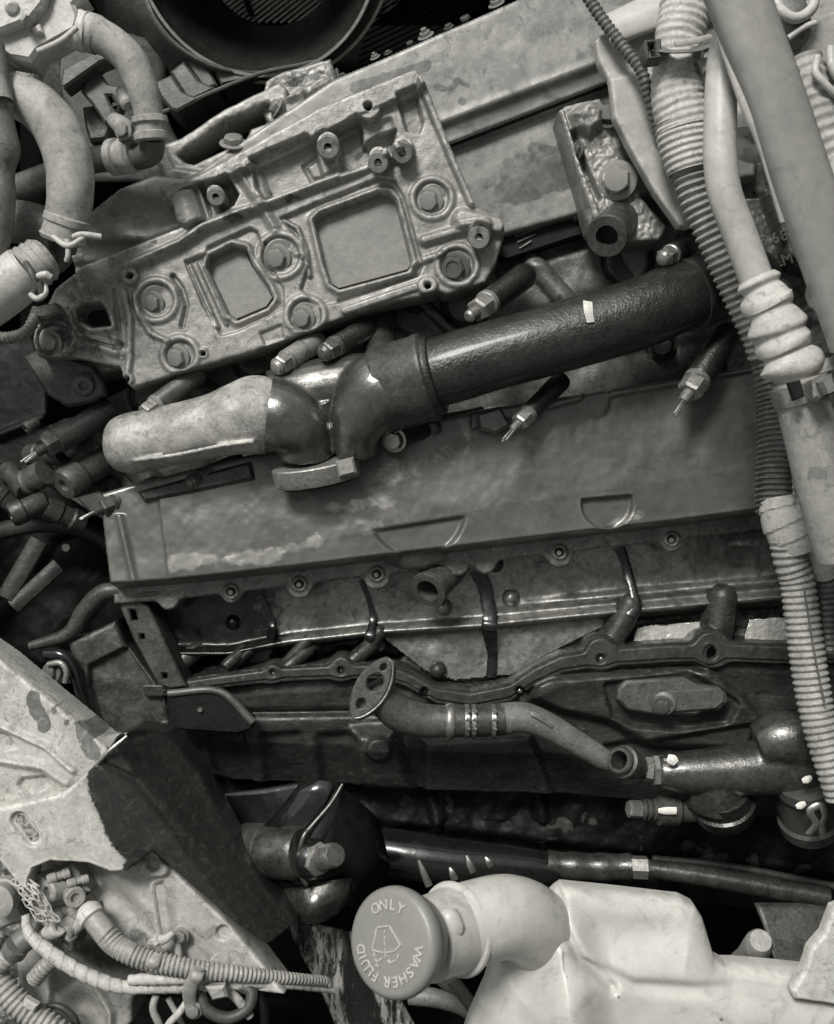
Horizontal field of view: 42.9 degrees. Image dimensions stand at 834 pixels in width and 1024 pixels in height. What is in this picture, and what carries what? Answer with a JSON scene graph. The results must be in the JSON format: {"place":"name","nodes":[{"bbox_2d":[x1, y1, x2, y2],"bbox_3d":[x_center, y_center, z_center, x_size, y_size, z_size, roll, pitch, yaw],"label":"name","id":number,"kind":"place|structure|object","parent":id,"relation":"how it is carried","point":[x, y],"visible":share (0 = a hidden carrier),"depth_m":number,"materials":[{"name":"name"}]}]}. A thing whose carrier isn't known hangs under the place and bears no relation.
{"place":"outdoors","nodes":[
{"label":"outdoors","id":0,"kind":"place"},
{"bbox_2d":[0,0,515,1023],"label":"bay wall","id":1,"kind":"structure","parent":0,"point":[298,1010],"depth_m":1.85,"materials":[{"name":"black metal"}]},
{"bbox_2d":[0,861,45,1023],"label":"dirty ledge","id":2,"kind":"object","parent":1,"relation":"attached to","point":[7,932],"visible":0.02,"depth_m":1.36,"materials":[{"name":"grey metal"}]},
{"bbox_2d":[17,928,146,1023],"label":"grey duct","id":3,"kind":"object","parent":2,"relation":"on","point":[87,1003],"visible":0.56,"depth_m":1.28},
{"bbox_2d":[0,970,71,1023],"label":"ribbed stub","id":4,"kind":"object","parent":3,"relation":"on","point":[13,993],"visible":0.9,"depth_m":1.23,"materials":[{"name":"grey plastic"}]},
{"bbox_2d":[0,951,14,973],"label":"ribbed stub","id":5,"kind":"object","parent":4,"relation":"on","point":[5,965],"visible":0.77,"depth_m":1.22,"materials":[{"name":"grey plastic"}]},
{"bbox_2d":[1,936,26,962],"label":"end ring","id":6,"kind":"object","parent":5,"relation":"attached to","point":[11,952],"visible":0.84,"depth_m":1.22,"materials":[{"name":"grey rubber"}]},
{"bbox_2d":[23,994,39,1011],"bbox_3d":[-0.446,0.567,1.225,0.018,0.010,0.010,29,90,0],"label":"white tag","id":7,"kind":"object","parent":4,"relation":"attached to","point":[31,1003],"visible":1,"depth_m":1.22,"materials":[{"name":"plastic"}]},
{"bbox_2d":[26,957,55,986],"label":"ribbed stub","id":8,"kind":"object","parent":3,"relation":"on","point":[41,970],"visible":0.67,"depth_m":1.24,"materials":[{"name":"grey plastic"}]},
{"bbox_2d":[43,1002,80,1023],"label":"seal ring","id":9,"kind":"object","parent":3,"relation":"attached to","point":[70,1013],"visible":0.83,"depth_m":1.25,"materials":[{"name":"rubber"}]},
{"bbox_2d":[0,509,134,682],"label":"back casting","id":10,"kind":"object","parent":1,"relation":"attached to","point":[52,606],"visible":0.36,"depth_m":1.62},
{"bbox_2d":[91,0,482,131],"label":"fan shroud","id":11,"kind":"object","parent":1,"relation":"attached to","point":[207,51],"visible":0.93,"depth_m":1.49,"materials":[{"name":"plastic"}]},
{"bbox_2d":[60,33,177,182],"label":"wing panel","id":12,"kind":"structure","parent":11,"relation":"attached to","point":[77,102],"depth_m":1.48,"materials":[{"name":"metal"}]},
{"bbox_2d":[436,980,454,994],"bbox_3d":[0.054,0.620,1.345,0.023,0.025,0.096,-35,90,0],"label":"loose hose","id":13,"kind":"object","parent":1,"relation":"on","point":[443,985],"visible":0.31,"depth_m":1.33,"materials":[{"name":"rubber"}]},
{"bbox_2d":[408,987,467,1018],"bbox_3d":[0.033,0.617,1.337,0.093,0.029,0.031,15,90,0],"label":"loose hose","id":14,"kind":"object","parent":13,"relation":"on","point":[432,997],"visible":0.78,"depth_m":1.33,"materials":[{"name":"grey rubber"}]},
{"bbox_2d":[446,977,473,1011],"bbox_3d":[0.065,0.614,1.325,0.020,0.028,0.086,-31,90,0],"label":"loose hose","id":15,"kind":"object","parent":13,"relation":"on","point":[460,991],"visible":0.58,"depth_m":1.32,"materials":[{"name":"rubber"}]},
{"bbox_2d":[422,874,833,1023],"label":"washer tank","id":16,"kind":"object","parent":1,"relation":"attached to","point":[559,951],"visible":0.98,"depth_m":1.12,"materials":[{"name":"plastic"}]},
{"bbox_2d":[351,885,463,999],"bbox_3d":[-0.016,0.415,1.032,0.094,0.084,0.108,42,90,0],"label":"filler cap","id":17,"kind":"object","parent":16,"relation":"attached to","point":[400,936],"visible":1,"depth_m":1.02,"materials":[{"name":"grey plastic"}]},
{"bbox_2d":[731,929,772,957],"bbox_3d":[0.390,0.520,1.241,0.044,0.106,0.093,-14,90,0],"label":"pale peg","id":18,"kind":"object","parent":16,"relation":"in","point":[756,942],"visible":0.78,"depth_m":1.20,"materials":[{"name":"grey plastic"}]},
{"bbox_2d":[771,947,777,958],"bbox_3d":[0.418,0.526,1.225,0.007,0.053,0.039,-12,90,0],"label":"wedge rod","id":19,"kind":"object","parent":16,"relation":"attached to","point":[774,955],"visible":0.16,"depth_m":1.24,"materials":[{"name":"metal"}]},
{"bbox_2d":[787,901,833,1003],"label":"wing edge","id":20,"kind":"object","parent":16,"relation":"on","point":[812,977],"visible":1,"depth_m":1.11,"materials":[{"name":"white metal"}]},
{"bbox_2d":[703,34,833,563],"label":"pale bent pipe","id":21,"kind":"object","parent":1,"relation":"attached to","point":[780,338],"visible":0.94,"depth_m":1.06,"materials":[{"name":"grey plastic"}]},
{"bbox_2d":[703,0,833,352],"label":"flat grey tube","id":22,"kind":"object","parent":21,"relation":"on","point":[768,86],"visible":1,"depth_m":1.00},
{"bbox_2d":[805,287,814,309],"bbox_3d":[0.408,-0.219,1.066,0.030,0.032,0.031,-14,90,0],"label":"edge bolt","id":23,"kind":"object","parent":22,"relation":"attached to","point":[808,300],"visible":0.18,"depth_m":1.07,"materials":[{"name":"grey metal"}]},
{"bbox_2d":[768,373,833,409],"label":"band clamp","id":24,"kind":"object","parent":21,"relation":"attached to","point":[796,393],"visible":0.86,"depth_m":1.04,"materials":[{"name":"metal"}]},
{"bbox_2d":[813,355,833,374],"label":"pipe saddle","id":25,"kind":"object","parent":21,"relation":"attached to","point":[827,366],"visible":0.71,"depth_m":1.07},
{"bbox_2d":[754,903,826,961],"bbox_3d":[0.476,0.532,1.302,0.100,0.083,0.078,0,90,0],"label":"dark wedge plate","id":26,"kind":"object","parent":1,"relation":"attached to","point":[790,928],"visible":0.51,"depth_m":1.32,"materials":[{"name":"metal"}]},
{"bbox_2d":[774,0,833,97],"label":"corner fitting","id":27,"kind":"object","parent":1,"relation":"attached to","point":[803,32],"visible":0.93,"depth_m":1.16,"materials":[{"name":"grey plastic"}]},
{"bbox_2d":[794,49,833,173],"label":"ribbed white hose","id":28,"kind":"object","parent":27,"relation":"on","point":[821,99],"visible":0.31,"depth_m":1.15,"materials":[{"name":"white plastic"}]},
{"bbox_2d":[806,0,833,86],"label":"backing bracket","id":29,"kind":"object","parent":1,"relation":"attached to","point":[825,7],"depth_m":1.25,"materials":[{"name":"grey metal"}]},
{"bbox_2d":[214,775,550,836],"bbox_3d":[-0.011,0.391,1.516,0.771,0.090,0.236,0,90,0],"label":"oil pan","id":30,"kind":"object","parent":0,"point":[501,807],"visible":0.12,"depth_m":1.49,"materials":[{"name":"black metal"}]},
{"bbox_2d":[119,533,833,816],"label":"engine block","id":31,"kind":"structure","parent":30,"relation":"on","point":[644,650],"depth_m":1.43,"materials":[{"name":"metal"}]},
{"bbox_2d":[43,617,167,732],"bbox_3d":[-0.401,0.233,1.406,0.107,0.075,0.209,-34,90,0],"label":"flywheel housing","id":32,"kind":"object","parent":31,"relation":"on","point":[111,674],"visible":0.76,"depth_m":1.40,"materials":[{"name":"metal"}]},
{"bbox_2d":[42,660,69,683],"bbox_3d":[-0.467,0.207,1.369,0.042,0.022,0.035,0,90,0],"label":"hook bolt","id":33,"kind":"object","parent":32,"relation":"attached to","point":[51,669],"visible":0.89,"depth_m":1.36,"materials":[{"name":"metal"}]},
{"bbox_2d":[28,582,118,650],"bbox_3d":[-0.443,0.139,1.385,0.151,0.033,0.035,-39,90,0],"label":"hose","id":34,"kind":"object","parent":32,"relation":"on","point":[93,601],"visible":0.98,"depth_m":1.38,"materials":[{"name":"rubber"}]},
{"bbox_2d":[0,721,297,943],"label":"flaking beam","id":35,"kind":"structure","parent":31,"relation":"on","point":[132,796],"depth_m":1.21,"materials":[{"name":"metal"}]},
{"bbox_2d":[0,638,118,800],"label":"pale wing panel","id":36,"kind":"structure","parent":35,"relation":"attached to","point":[53,732],"depth_m":1.23,"materials":[{"name":"paint"}]},
{"bbox_2d":[43,851,287,993],"bbox_3d":[-0.301,0.475,1.260,0.114,0.090,0.328,-45,90,0],"label":"grey side panel","id":37,"kind":"object","parent":35,"relation":"attached to","point":[198,924],"visible":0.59,"depth_m":1.24,"materials":[{"name":"metal"}]},
{"bbox_2d":[0,861,102,950],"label":"plug cluster","id":38,"kind":"object","parent":37,"relation":"attached to","point":[63,889],"visible":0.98,"depth_m":1.22,"materials":[{"name":"white plastic"}]},
{"bbox_2d":[11,915,43,953],"bbox_3d":[-0.449,0.491,1.239,0.046,0.040,0.028,-37,90,0],"label":"grey sleeve","id":39,"kind":"object","parent":38,"relation":"attached to","point":[20,942],"visible":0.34,"depth_m":1.23,"materials":[{"name":"rubber"}]},
{"bbox_2d":[76,901,328,990],"bbox_3d":[-0.251,0.522,1.239,0.304,0.110,0.048,23,90,0],"label":"ribbed loom","id":40,"kind":"object","parent":38,"relation":"attached to","point":[107,936],"visible":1,"depth_m":1.20,"materials":[{"name":"grey plastic"}]},
{"bbox_2d":[21,913,334,1023],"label":"taped loom","id":41,"kind":"object","parent":40,"relation":"attached to","point":[195,1004],"visible":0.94,"depth_m":1.20,"materials":[{"name":"grey plastic"}]},
{"bbox_2d":[147,879,174,946],"bbox_3d":[-0.292,0.457,1.208,0.032,0.021,0.076,0,90,0],"label":"cable tie","id":42,"kind":"object","parent":37,"relation":"attached to","point":[157,939],"visible":1,"depth_m":1.21,"materials":[{"name":"white plastic"}]},
{"bbox_2d":[223,780,389,925],"bbox_3d":[-0.138,0.428,1.317,0.194,0.153,0.188,-17,90,0],"label":"mount bracket","id":43,"kind":"object","parent":35,"relation":"attached to","point":[317,850],"visible":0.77,"depth_m":1.30,"materials":[{"name":"black metal"}]},
{"bbox_2d":[288,923,413,1023],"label":"streaked strut","id":44,"kind":"object","parent":43,"relation":"attached to","point":[324,950],"visible":0.77,"depth_m":1.35,"materials":[{"name":"grey metal"}]},
{"bbox_2d":[167,686,255,733],"bbox_3d":[-0.264,0.255,1.374,0.115,0.028,0.062,0,90,0],"label":"gusset plate","id":45,"kind":"object","parent":31,"relation":"attached to","point":[211,709],"visible":1,"depth_m":1.37,"materials":[{"name":"grey metal"}]},
{"bbox_2d":[48,203,726,518],"bbox_3d":[0.061,-0.191,1.401,1.142,0.094,0.336,-15,90,0],"label":"cylinder head","id":46,"kind":"object","parent":31,"relation":"on","point":[563,260],"visible":0.21,"depth_m":1.40},
{"bbox_2d":[0,335,98,522],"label":"shaded casting","id":47,"kind":"object","parent":46,"relation":"attached to","point":[24,396],"visible":0.31,"depth_m":1.46,"materials":[{"name":"black metal"}]},
{"bbox_2d":[0,417,119,552],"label":"fuel fitting","id":48,"kind":"object","parent":46,"relation":"attached to","point":[87,481],"visible":0.76,"depth_m":1.38,"materials":[{"name":"grey metal"}]},
{"bbox_2d":[0,536,47,600],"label":"flat bar","id":49,"kind":"object","parent":48,"relation":"attached to","point":[23,567],"visible":1,"depth_m":1.51,"materials":[{"name":"grey metal"}]},
{"bbox_2d":[8,559,63,612],"bbox_3d":[-0.543,0.105,1.515,0.086,0.020,0.024,-44,90,0],"label":"flat bar","id":50,"kind":"object","parent":49,"relation":"on","point":[42,580],"visible":1,"depth_m":1.51,"materials":[{"name":"grey metal"}]},
{"bbox_2d":[61,542,71,551],"bbox_3d":[-0.494,0.049,1.494,0.015,0.015,0.015,0,90,0],"label":"stud","id":51,"kind":"object","parent":48,"relation":"on","point":[66,546],"visible":1,"depth_m":1.49,"materials":[{"name":"metal"}]},
{"bbox_2d":[20,399,118,462],"bbox_3d":[-0.437,-0.099,1.342,0.125,0.081,0.034,-37,90,0],"label":"injector stub","id":52,"kind":"object","parent":46,"relation":"on","point":[92,420],"visible":0.98,"depth_m":1.33,"materials":[{"name":"metal"}]},
{"bbox_2d":[79,476,157,520],"bbox_3d":[-0.377,-0.015,1.359,0.105,0.065,0.030,-25,90,0],"label":"injector stub","id":53,"kind":"object","parent":46,"relation":"on","point":[108,505],"visible":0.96,"depth_m":1.34,"materials":[{"name":"metal"}]},
{"bbox_2d":[184,454,243,489],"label":"injector stub","id":54,"kind":"object","parent":46,"relation":"on","point":[194,480],"visible":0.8,"depth_m":1.33,"materials":[{"name":"grey metal"}]},
{"bbox_2d":[73,0,754,382],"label":"valve cover","id":55,"kind":"object","parent":46,"relation":"on","point":[507,84],"visible":0.38,"depth_m":1.33,"materials":[{"name":"metal"}]},
{"bbox_2d":[15,10,169,200],"bbox_3d":[-0.407,-0.430,1.271,0.271,0.172,0.163,-42,90,0],"label":"elbow hose","id":56,"kind":"object","parent":55,"relation":"on","point":[122,52],"visible":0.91,"depth_m":1.22,"materials":[{"name":"grey rubber"}]},
{"bbox_2d":[16,59,62,97],"bbox_3d":[-0.449,-0.502,1.280,0.063,0.081,0.097,0,90,0],"label":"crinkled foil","id":57,"kind":"object","parent":56,"relation":"attached to","point":[50,77],"visible":0.14,"depth_m":1.25,"materials":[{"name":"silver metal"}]},
{"bbox_2d":[0,0,93,74],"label":"pale elbow fitting","id":58,"kind":"object","parent":56,"relation":"attached to","point":[38,37],"visible":0.76,"depth_m":1.18,"materials":[{"name":"grey metal"}]},
{"bbox_2d":[9,71,101,261],"bbox_3d":[-0.421,-0.405,1.204,0.107,0.069,0.250,-32,90,0],"label":"curved hose","id":59,"kind":"object","parent":58,"relation":"attached to","point":[45,115],"visible":0.88,"depth_m":1.18,"materials":[{"name":"grey rubber"}]},
{"bbox_2d":[0,42,20,254],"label":"edge hose","id":60,"kind":"object","parent":59,"relation":"attached to","point":[10,151],"visible":0.98,"depth_m":1.16,"materials":[{"name":"grey rubber"}]},
{"bbox_2d":[143,83,288,178],"bbox_3d":[-0.232,-0.490,1.374,0.266,0.098,0.073,-28,90,0],"label":"slotted arm","id":61,"kind":"object","parent":55,"relation":"attached to","point":[184,157],"visible":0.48,"depth_m":1.36},
{"bbox_2d":[61,54,125,145],"bbox_3d":[-0.406,-0.533,1.375,0.081,0.090,0.102,0,90,0],"label":"hose bracket","id":62,"kind":"object","parent":61,"relation":"attached to","point":[87,78],"visible":0.77,"depth_m":1.35,"materials":[{"name":"metal"}]},
{"bbox_2d":[263,59,339,124],"bbox_3d":[-0.149,-0.536,1.383,0.111,0.090,0.077,-16,90,0],"label":"fan mount","id":63,"kind":"object","parent":61,"relation":"attached to","point":[301,84],"visible":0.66,"depth_m":1.37,"materials":[{"name":"metal"}]},
{"bbox_2d":[33,70,504,392],"bbox_3d":[-0.197,-0.312,1.309,0.590,0.090,0.271,-23,90,0],"label":"bracket plate","id":64,"kind":"object","parent":55,"relation":"on","point":[350,209],"visible":0.98,"depth_m":1.30,"materials":[{"name":"metal"}]},
{"bbox_2d":[0,303,65,343],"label":"ribbed cable","id":65,"kind":"object","parent":64,"relation":"attached to","point":[52,312],"visible":1,"depth_m":1.27,"materials":[{"name":"grey plastic"}]},
{"bbox_2d":[11,200,77,273],"bbox_3d":[-0.460,-0.329,1.242,0.128,0.057,0.075,28,90,0],"label":"hose","id":66,"kind":"object","parent":64,"relation":"on","point":[29,218],"visible":0.44,"depth_m":1.22,"materials":[{"name":"grey rubber"}]},
{"bbox_2d":[0,239,59,325],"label":"silver sleeve hose","id":67,"kind":"object","parent":66,"relation":"attached to","point":[29,271],"visible":1,"depth_m":1.18,"materials":[{"name":"white plastic"}]},
{"bbox_2d":[24,351,107,407],"bbox_3d":[-0.441,-0.173,1.336,0.068,0.028,0.096,-33,90,0],"label":"support tab","id":68,"kind":"object","parent":64,"relation":"attached to","point":[71,383],"visible":0.96,"depth_m":1.33,"materials":[{"name":"metal"}]},
{"bbox_2d":[553,99,696,257],"bbox_3d":[0.260,-0.412,1.297,0.152,0.122,0.202,-12,90,0],"label":"rough bracket","id":69,"kind":"object","parent":55,"relation":"on","point":[616,215],"visible":0.98,"depth_m":1.30,"materials":[{"name":"metal"}]},
{"bbox_2d":[592,32,705,230],"bbox_3d":[0.281,-0.472,1.265,0.141,0.028,0.272,0,90,0],"label":"bent panel","id":70,"kind":"object","parent":69,"relation":"on","point":[631,122],"visible":0.38,"depth_m":1.25,"materials":[{"name":"grey metal"}]},
{"bbox_2d":[582,0,655,136],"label":"thin ribbed cable","id":71,"kind":"object","parent":70,"relation":"on","point":[613,33],"visible":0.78,"depth_m":1.23,"materials":[{"name":"plastic"}]},
{"bbox_2d":[606,0,710,46],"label":"grey crossbar","id":72,"kind":"object","parent":70,"relation":"on","point":[633,20],"visible":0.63,"depth_m":1.24,"materials":[{"name":"grey metal"}]},
{"bbox_2d":[102,251,781,491],"bbox_3d":[0.030,-0.200,1.308,0.859,0.179,0.211,-23,90,0],"label":"exhaust manifold","id":73,"kind":"object","parent":46,"relation":"on","point":[315,422],"visible":0.91,"depth_m":1.25,"materials":[{"name":"metal"}]},
{"bbox_2d":[136,370,205,415],"bbox_3d":[-0.311,-0.140,1.312,0.113,0.077,0.027,-45,90,0],"label":"injector stub","id":74,"kind":"object","parent":73,"relation":"attached to","point":[177,388],"visible":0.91,"depth_m":1.31,"materials":[{"name":"grey metal"}]},
{"bbox_2d":[270,331,325,374],"bbox_3d":[-0.146,-0.196,1.312,0.078,0.074,0.029,-44,90,0],"label":"injector stub","id":75,"kind":"object","parent":73,"relation":"attached to","point":[299,351],"visible":0.95,"depth_m":1.30,"materials":[{"name":"metal"}]},
{"bbox_2d":[317,318,375,361],"bbox_3d":[-0.087,-0.212,1.312,0.082,0.075,0.029,-39,90,0],"label":"injector stub","id":76,"kind":"object","parent":73,"relation":"attached to","point":[352,336],"visible":1,"depth_m":1.30,"materials":[{"name":"grey metal"}]},
{"bbox_2d":[382,423,430,452],"bbox_3d":[-0.004,-0.097,1.329,0.081,0.082,0.032,-20,90,0],"label":"stud bolt","id":77,"kind":"object","parent":73,"relation":"attached to","point":[395,442],"visible":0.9,"depth_m":1.30,"materials":[{"name":"metal"}]},
{"bbox_2d":[501,373,569,442],"bbox_3d":[0.143,-0.128,1.304,0.121,0.071,0.025,-44,90,0],"label":"injector stub","id":78,"kind":"object","parent":73,"relation":"attached to","point":[543,398],"visible":0.99,"depth_m":1.29,"materials":[{"name":"metal"}]},
{"bbox_2d":[656,234,698,266],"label":"injector stub","id":79,"kind":"object","parent":73,"relation":"attached to","point":[679,249],"visible":0.98,"depth_m":1.27,"materials":[{"name":"metal"}]},
{"bbox_2d":[673,322,740,416],"bbox_3d":[0.350,-0.173,1.303,0.035,0.082,0.146,39,90,0],"label":"injector stub","id":80,"kind":"object","parent":73,"relation":"attached to","point":[714,355],"visible":1,"depth_m":1.29,"materials":[{"name":"rubber"}]},
{"bbox_2d":[650,0,833,802],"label":"wrapped hose","id":81,"kind":"object","parent":73,"relation":"attached to","point":[806,579],"visible":0.66,"depth_m":1.22,"materials":[{"name":"grey plastic"}]},
{"bbox_2d":[639,34,712,77],"bbox_3d":[0.296,-0.510,1.176,0.097,0.049,0.049,0,90,0],"label":"strap clamp","id":82,"kind":"object","parent":81,"relation":"attached to","point":[655,48],"visible":0.93,"depth_m":1.17,"materials":[{"name":"grey plastic"}]},
{"bbox_2d":[737,101,761,162],"bbox_3d":[0.362,-0.426,1.158,0.056,0.059,0.089,12,90,0],"label":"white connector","id":83,"kind":"object","parent":81,"relation":"attached to","point":[747,149],"visible":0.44,"depth_m":1.14,"materials":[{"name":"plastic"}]},
{"bbox_2d":[428,406,483,434],"bbox_3d":[0.017,-0.112,1.362,0.146,0.062,0.050,-12,90,0],"label":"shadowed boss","id":84,"kind":"object","parent":46,"relation":"on","point":[435,427],"visible":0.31,"depth_m":1.34,"materials":[{"name":"metal"}]},
{"bbox_2d":[464,263,535,321],"bbox_3d":[0.102,-0.269,1.309,0.118,0.105,0.033,-42,90,0],"label":"injector stub","id":85,"kind":"object","parent":46,"relation":"attached to","point":[505,289],"visible":1,"depth_m":1.29,"materials":[{"name":"rubber"}]},
{"bbox_2d":[102,368,761,609],"bbox_3d":[0.053,-0.015,1.368,0.926,0.083,0.217,-9,90,0],"label":"side cover","id":86,"kind":"object","parent":31,"relation":"on","point":[559,482],"visible":0.91,"depth_m":1.33,"materials":[{"name":"metal"}]},
{"bbox_2d":[137,461,254,501],"bbox_3d":[-0.278,-0.034,1.345,0.148,0.030,0.024,-14,90,0],"label":"cast lug","id":87,"kind":"object","parent":86,"relation":"attached to","point":[239,473],"visible":0.86,"depth_m":1.33,"materials":[{"name":"metal"}]},
{"bbox_2d":[475,407,510,434],"bbox_3d":[0.095,-0.112,1.337,0.040,0.046,0.031,-16,90,0],"label":"cast lug","id":88,"kind":"object","parent":86,"relation":"attached to","point":[494,421],"visible":0.82,"depth_m":1.31,"materials":[{"name":"grey metal"}]},
{"bbox_2d":[727,163,833,545],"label":"engine end casting","id":89,"kind":"object","parent":86,"relation":"on","point":[774,238],"visible":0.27,"depth_m":1.38,"materials":[{"name":"grey metal"}]},
{"bbox_2d":[411,564,496,606],"bbox_3d":[0.043,0.075,1.387,0.116,0.081,0.060,-33,90,0],"label":"outlet elbow","id":90,"kind":"object","parent":31,"relation":"attached to","point":[434,585],"visible":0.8,"depth_m":1.37,"materials":[{"name":"grey metal"}]},
{"bbox_2d":[349,657,610,771],"bbox_3d":[0.086,0.268,1.325,0.344,0.074,0.088,20,90,0],"label":"oval flange pipe","id":91,"kind":"object","parent":31,"relation":"on","point":[386,702],"visible":0.99,"depth_m":1.31,"materials":[{"name":"metal"}]},
{"bbox_2d":[342,783,833,909],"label":"frame rail","id":92,"kind":"object","parent":31,"relation":"attached to","point":[586,823],"visible":0.31,"depth_m":1.49,"materials":[{"name":"black metal"}]},
{"bbox_2d":[381,827,833,905],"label":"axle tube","id":93,"kind":"object","parent":92,"relation":"on","point":[427,859],"visible":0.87,"depth_m":1.44,"materials":[{"name":"black metal"}]},
{"bbox_2d":[651,708,833,848],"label":"pump housing","id":94,"kind":"object","parent":31,"relation":"on","point":[721,788],"visible":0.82,"depth_m":1.31,"materials":[{"name":"metal"}]},
{"bbox_2d":[607,745,654,782],"bbox_3d":[0.268,0.315,1.324,0.070,0.069,0.041,26,90,0],"label":"hose nozzle","id":95,"kind":"object","parent":94,"relation":"attached to","point":[625,762],"visible":1,"depth_m":1.31,"materials":[{"name":"metal"}]},
{"bbox_2d":[625,794,696,826],"bbox_3d":[0.316,0.383,1.362,0.098,0.047,0.041,0,90,0],"label":"sensor","id":96,"kind":"object","parent":94,"relation":"attached to","point":[666,810],"visible":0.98,"depth_m":1.35,"materials":[{"name":"metal"}]},
{"bbox_2d":[805,802,827,838],"bbox_3d":[0.482,0.373,1.282,0.027,0.019,0.050,-6,90,0],"label":"spring clip","id":97,"kind":"object","parent":94,"relation":"attached to","point":[814,819],"visible":1,"depth_m":1.28,"materials":[{"name":"metal"}]},
{"bbox_2d":[20,26,772,997],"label":"ground","id":98,"kind":"structure","parent":0,"point":[728,928],"depth_m":1.96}
]}

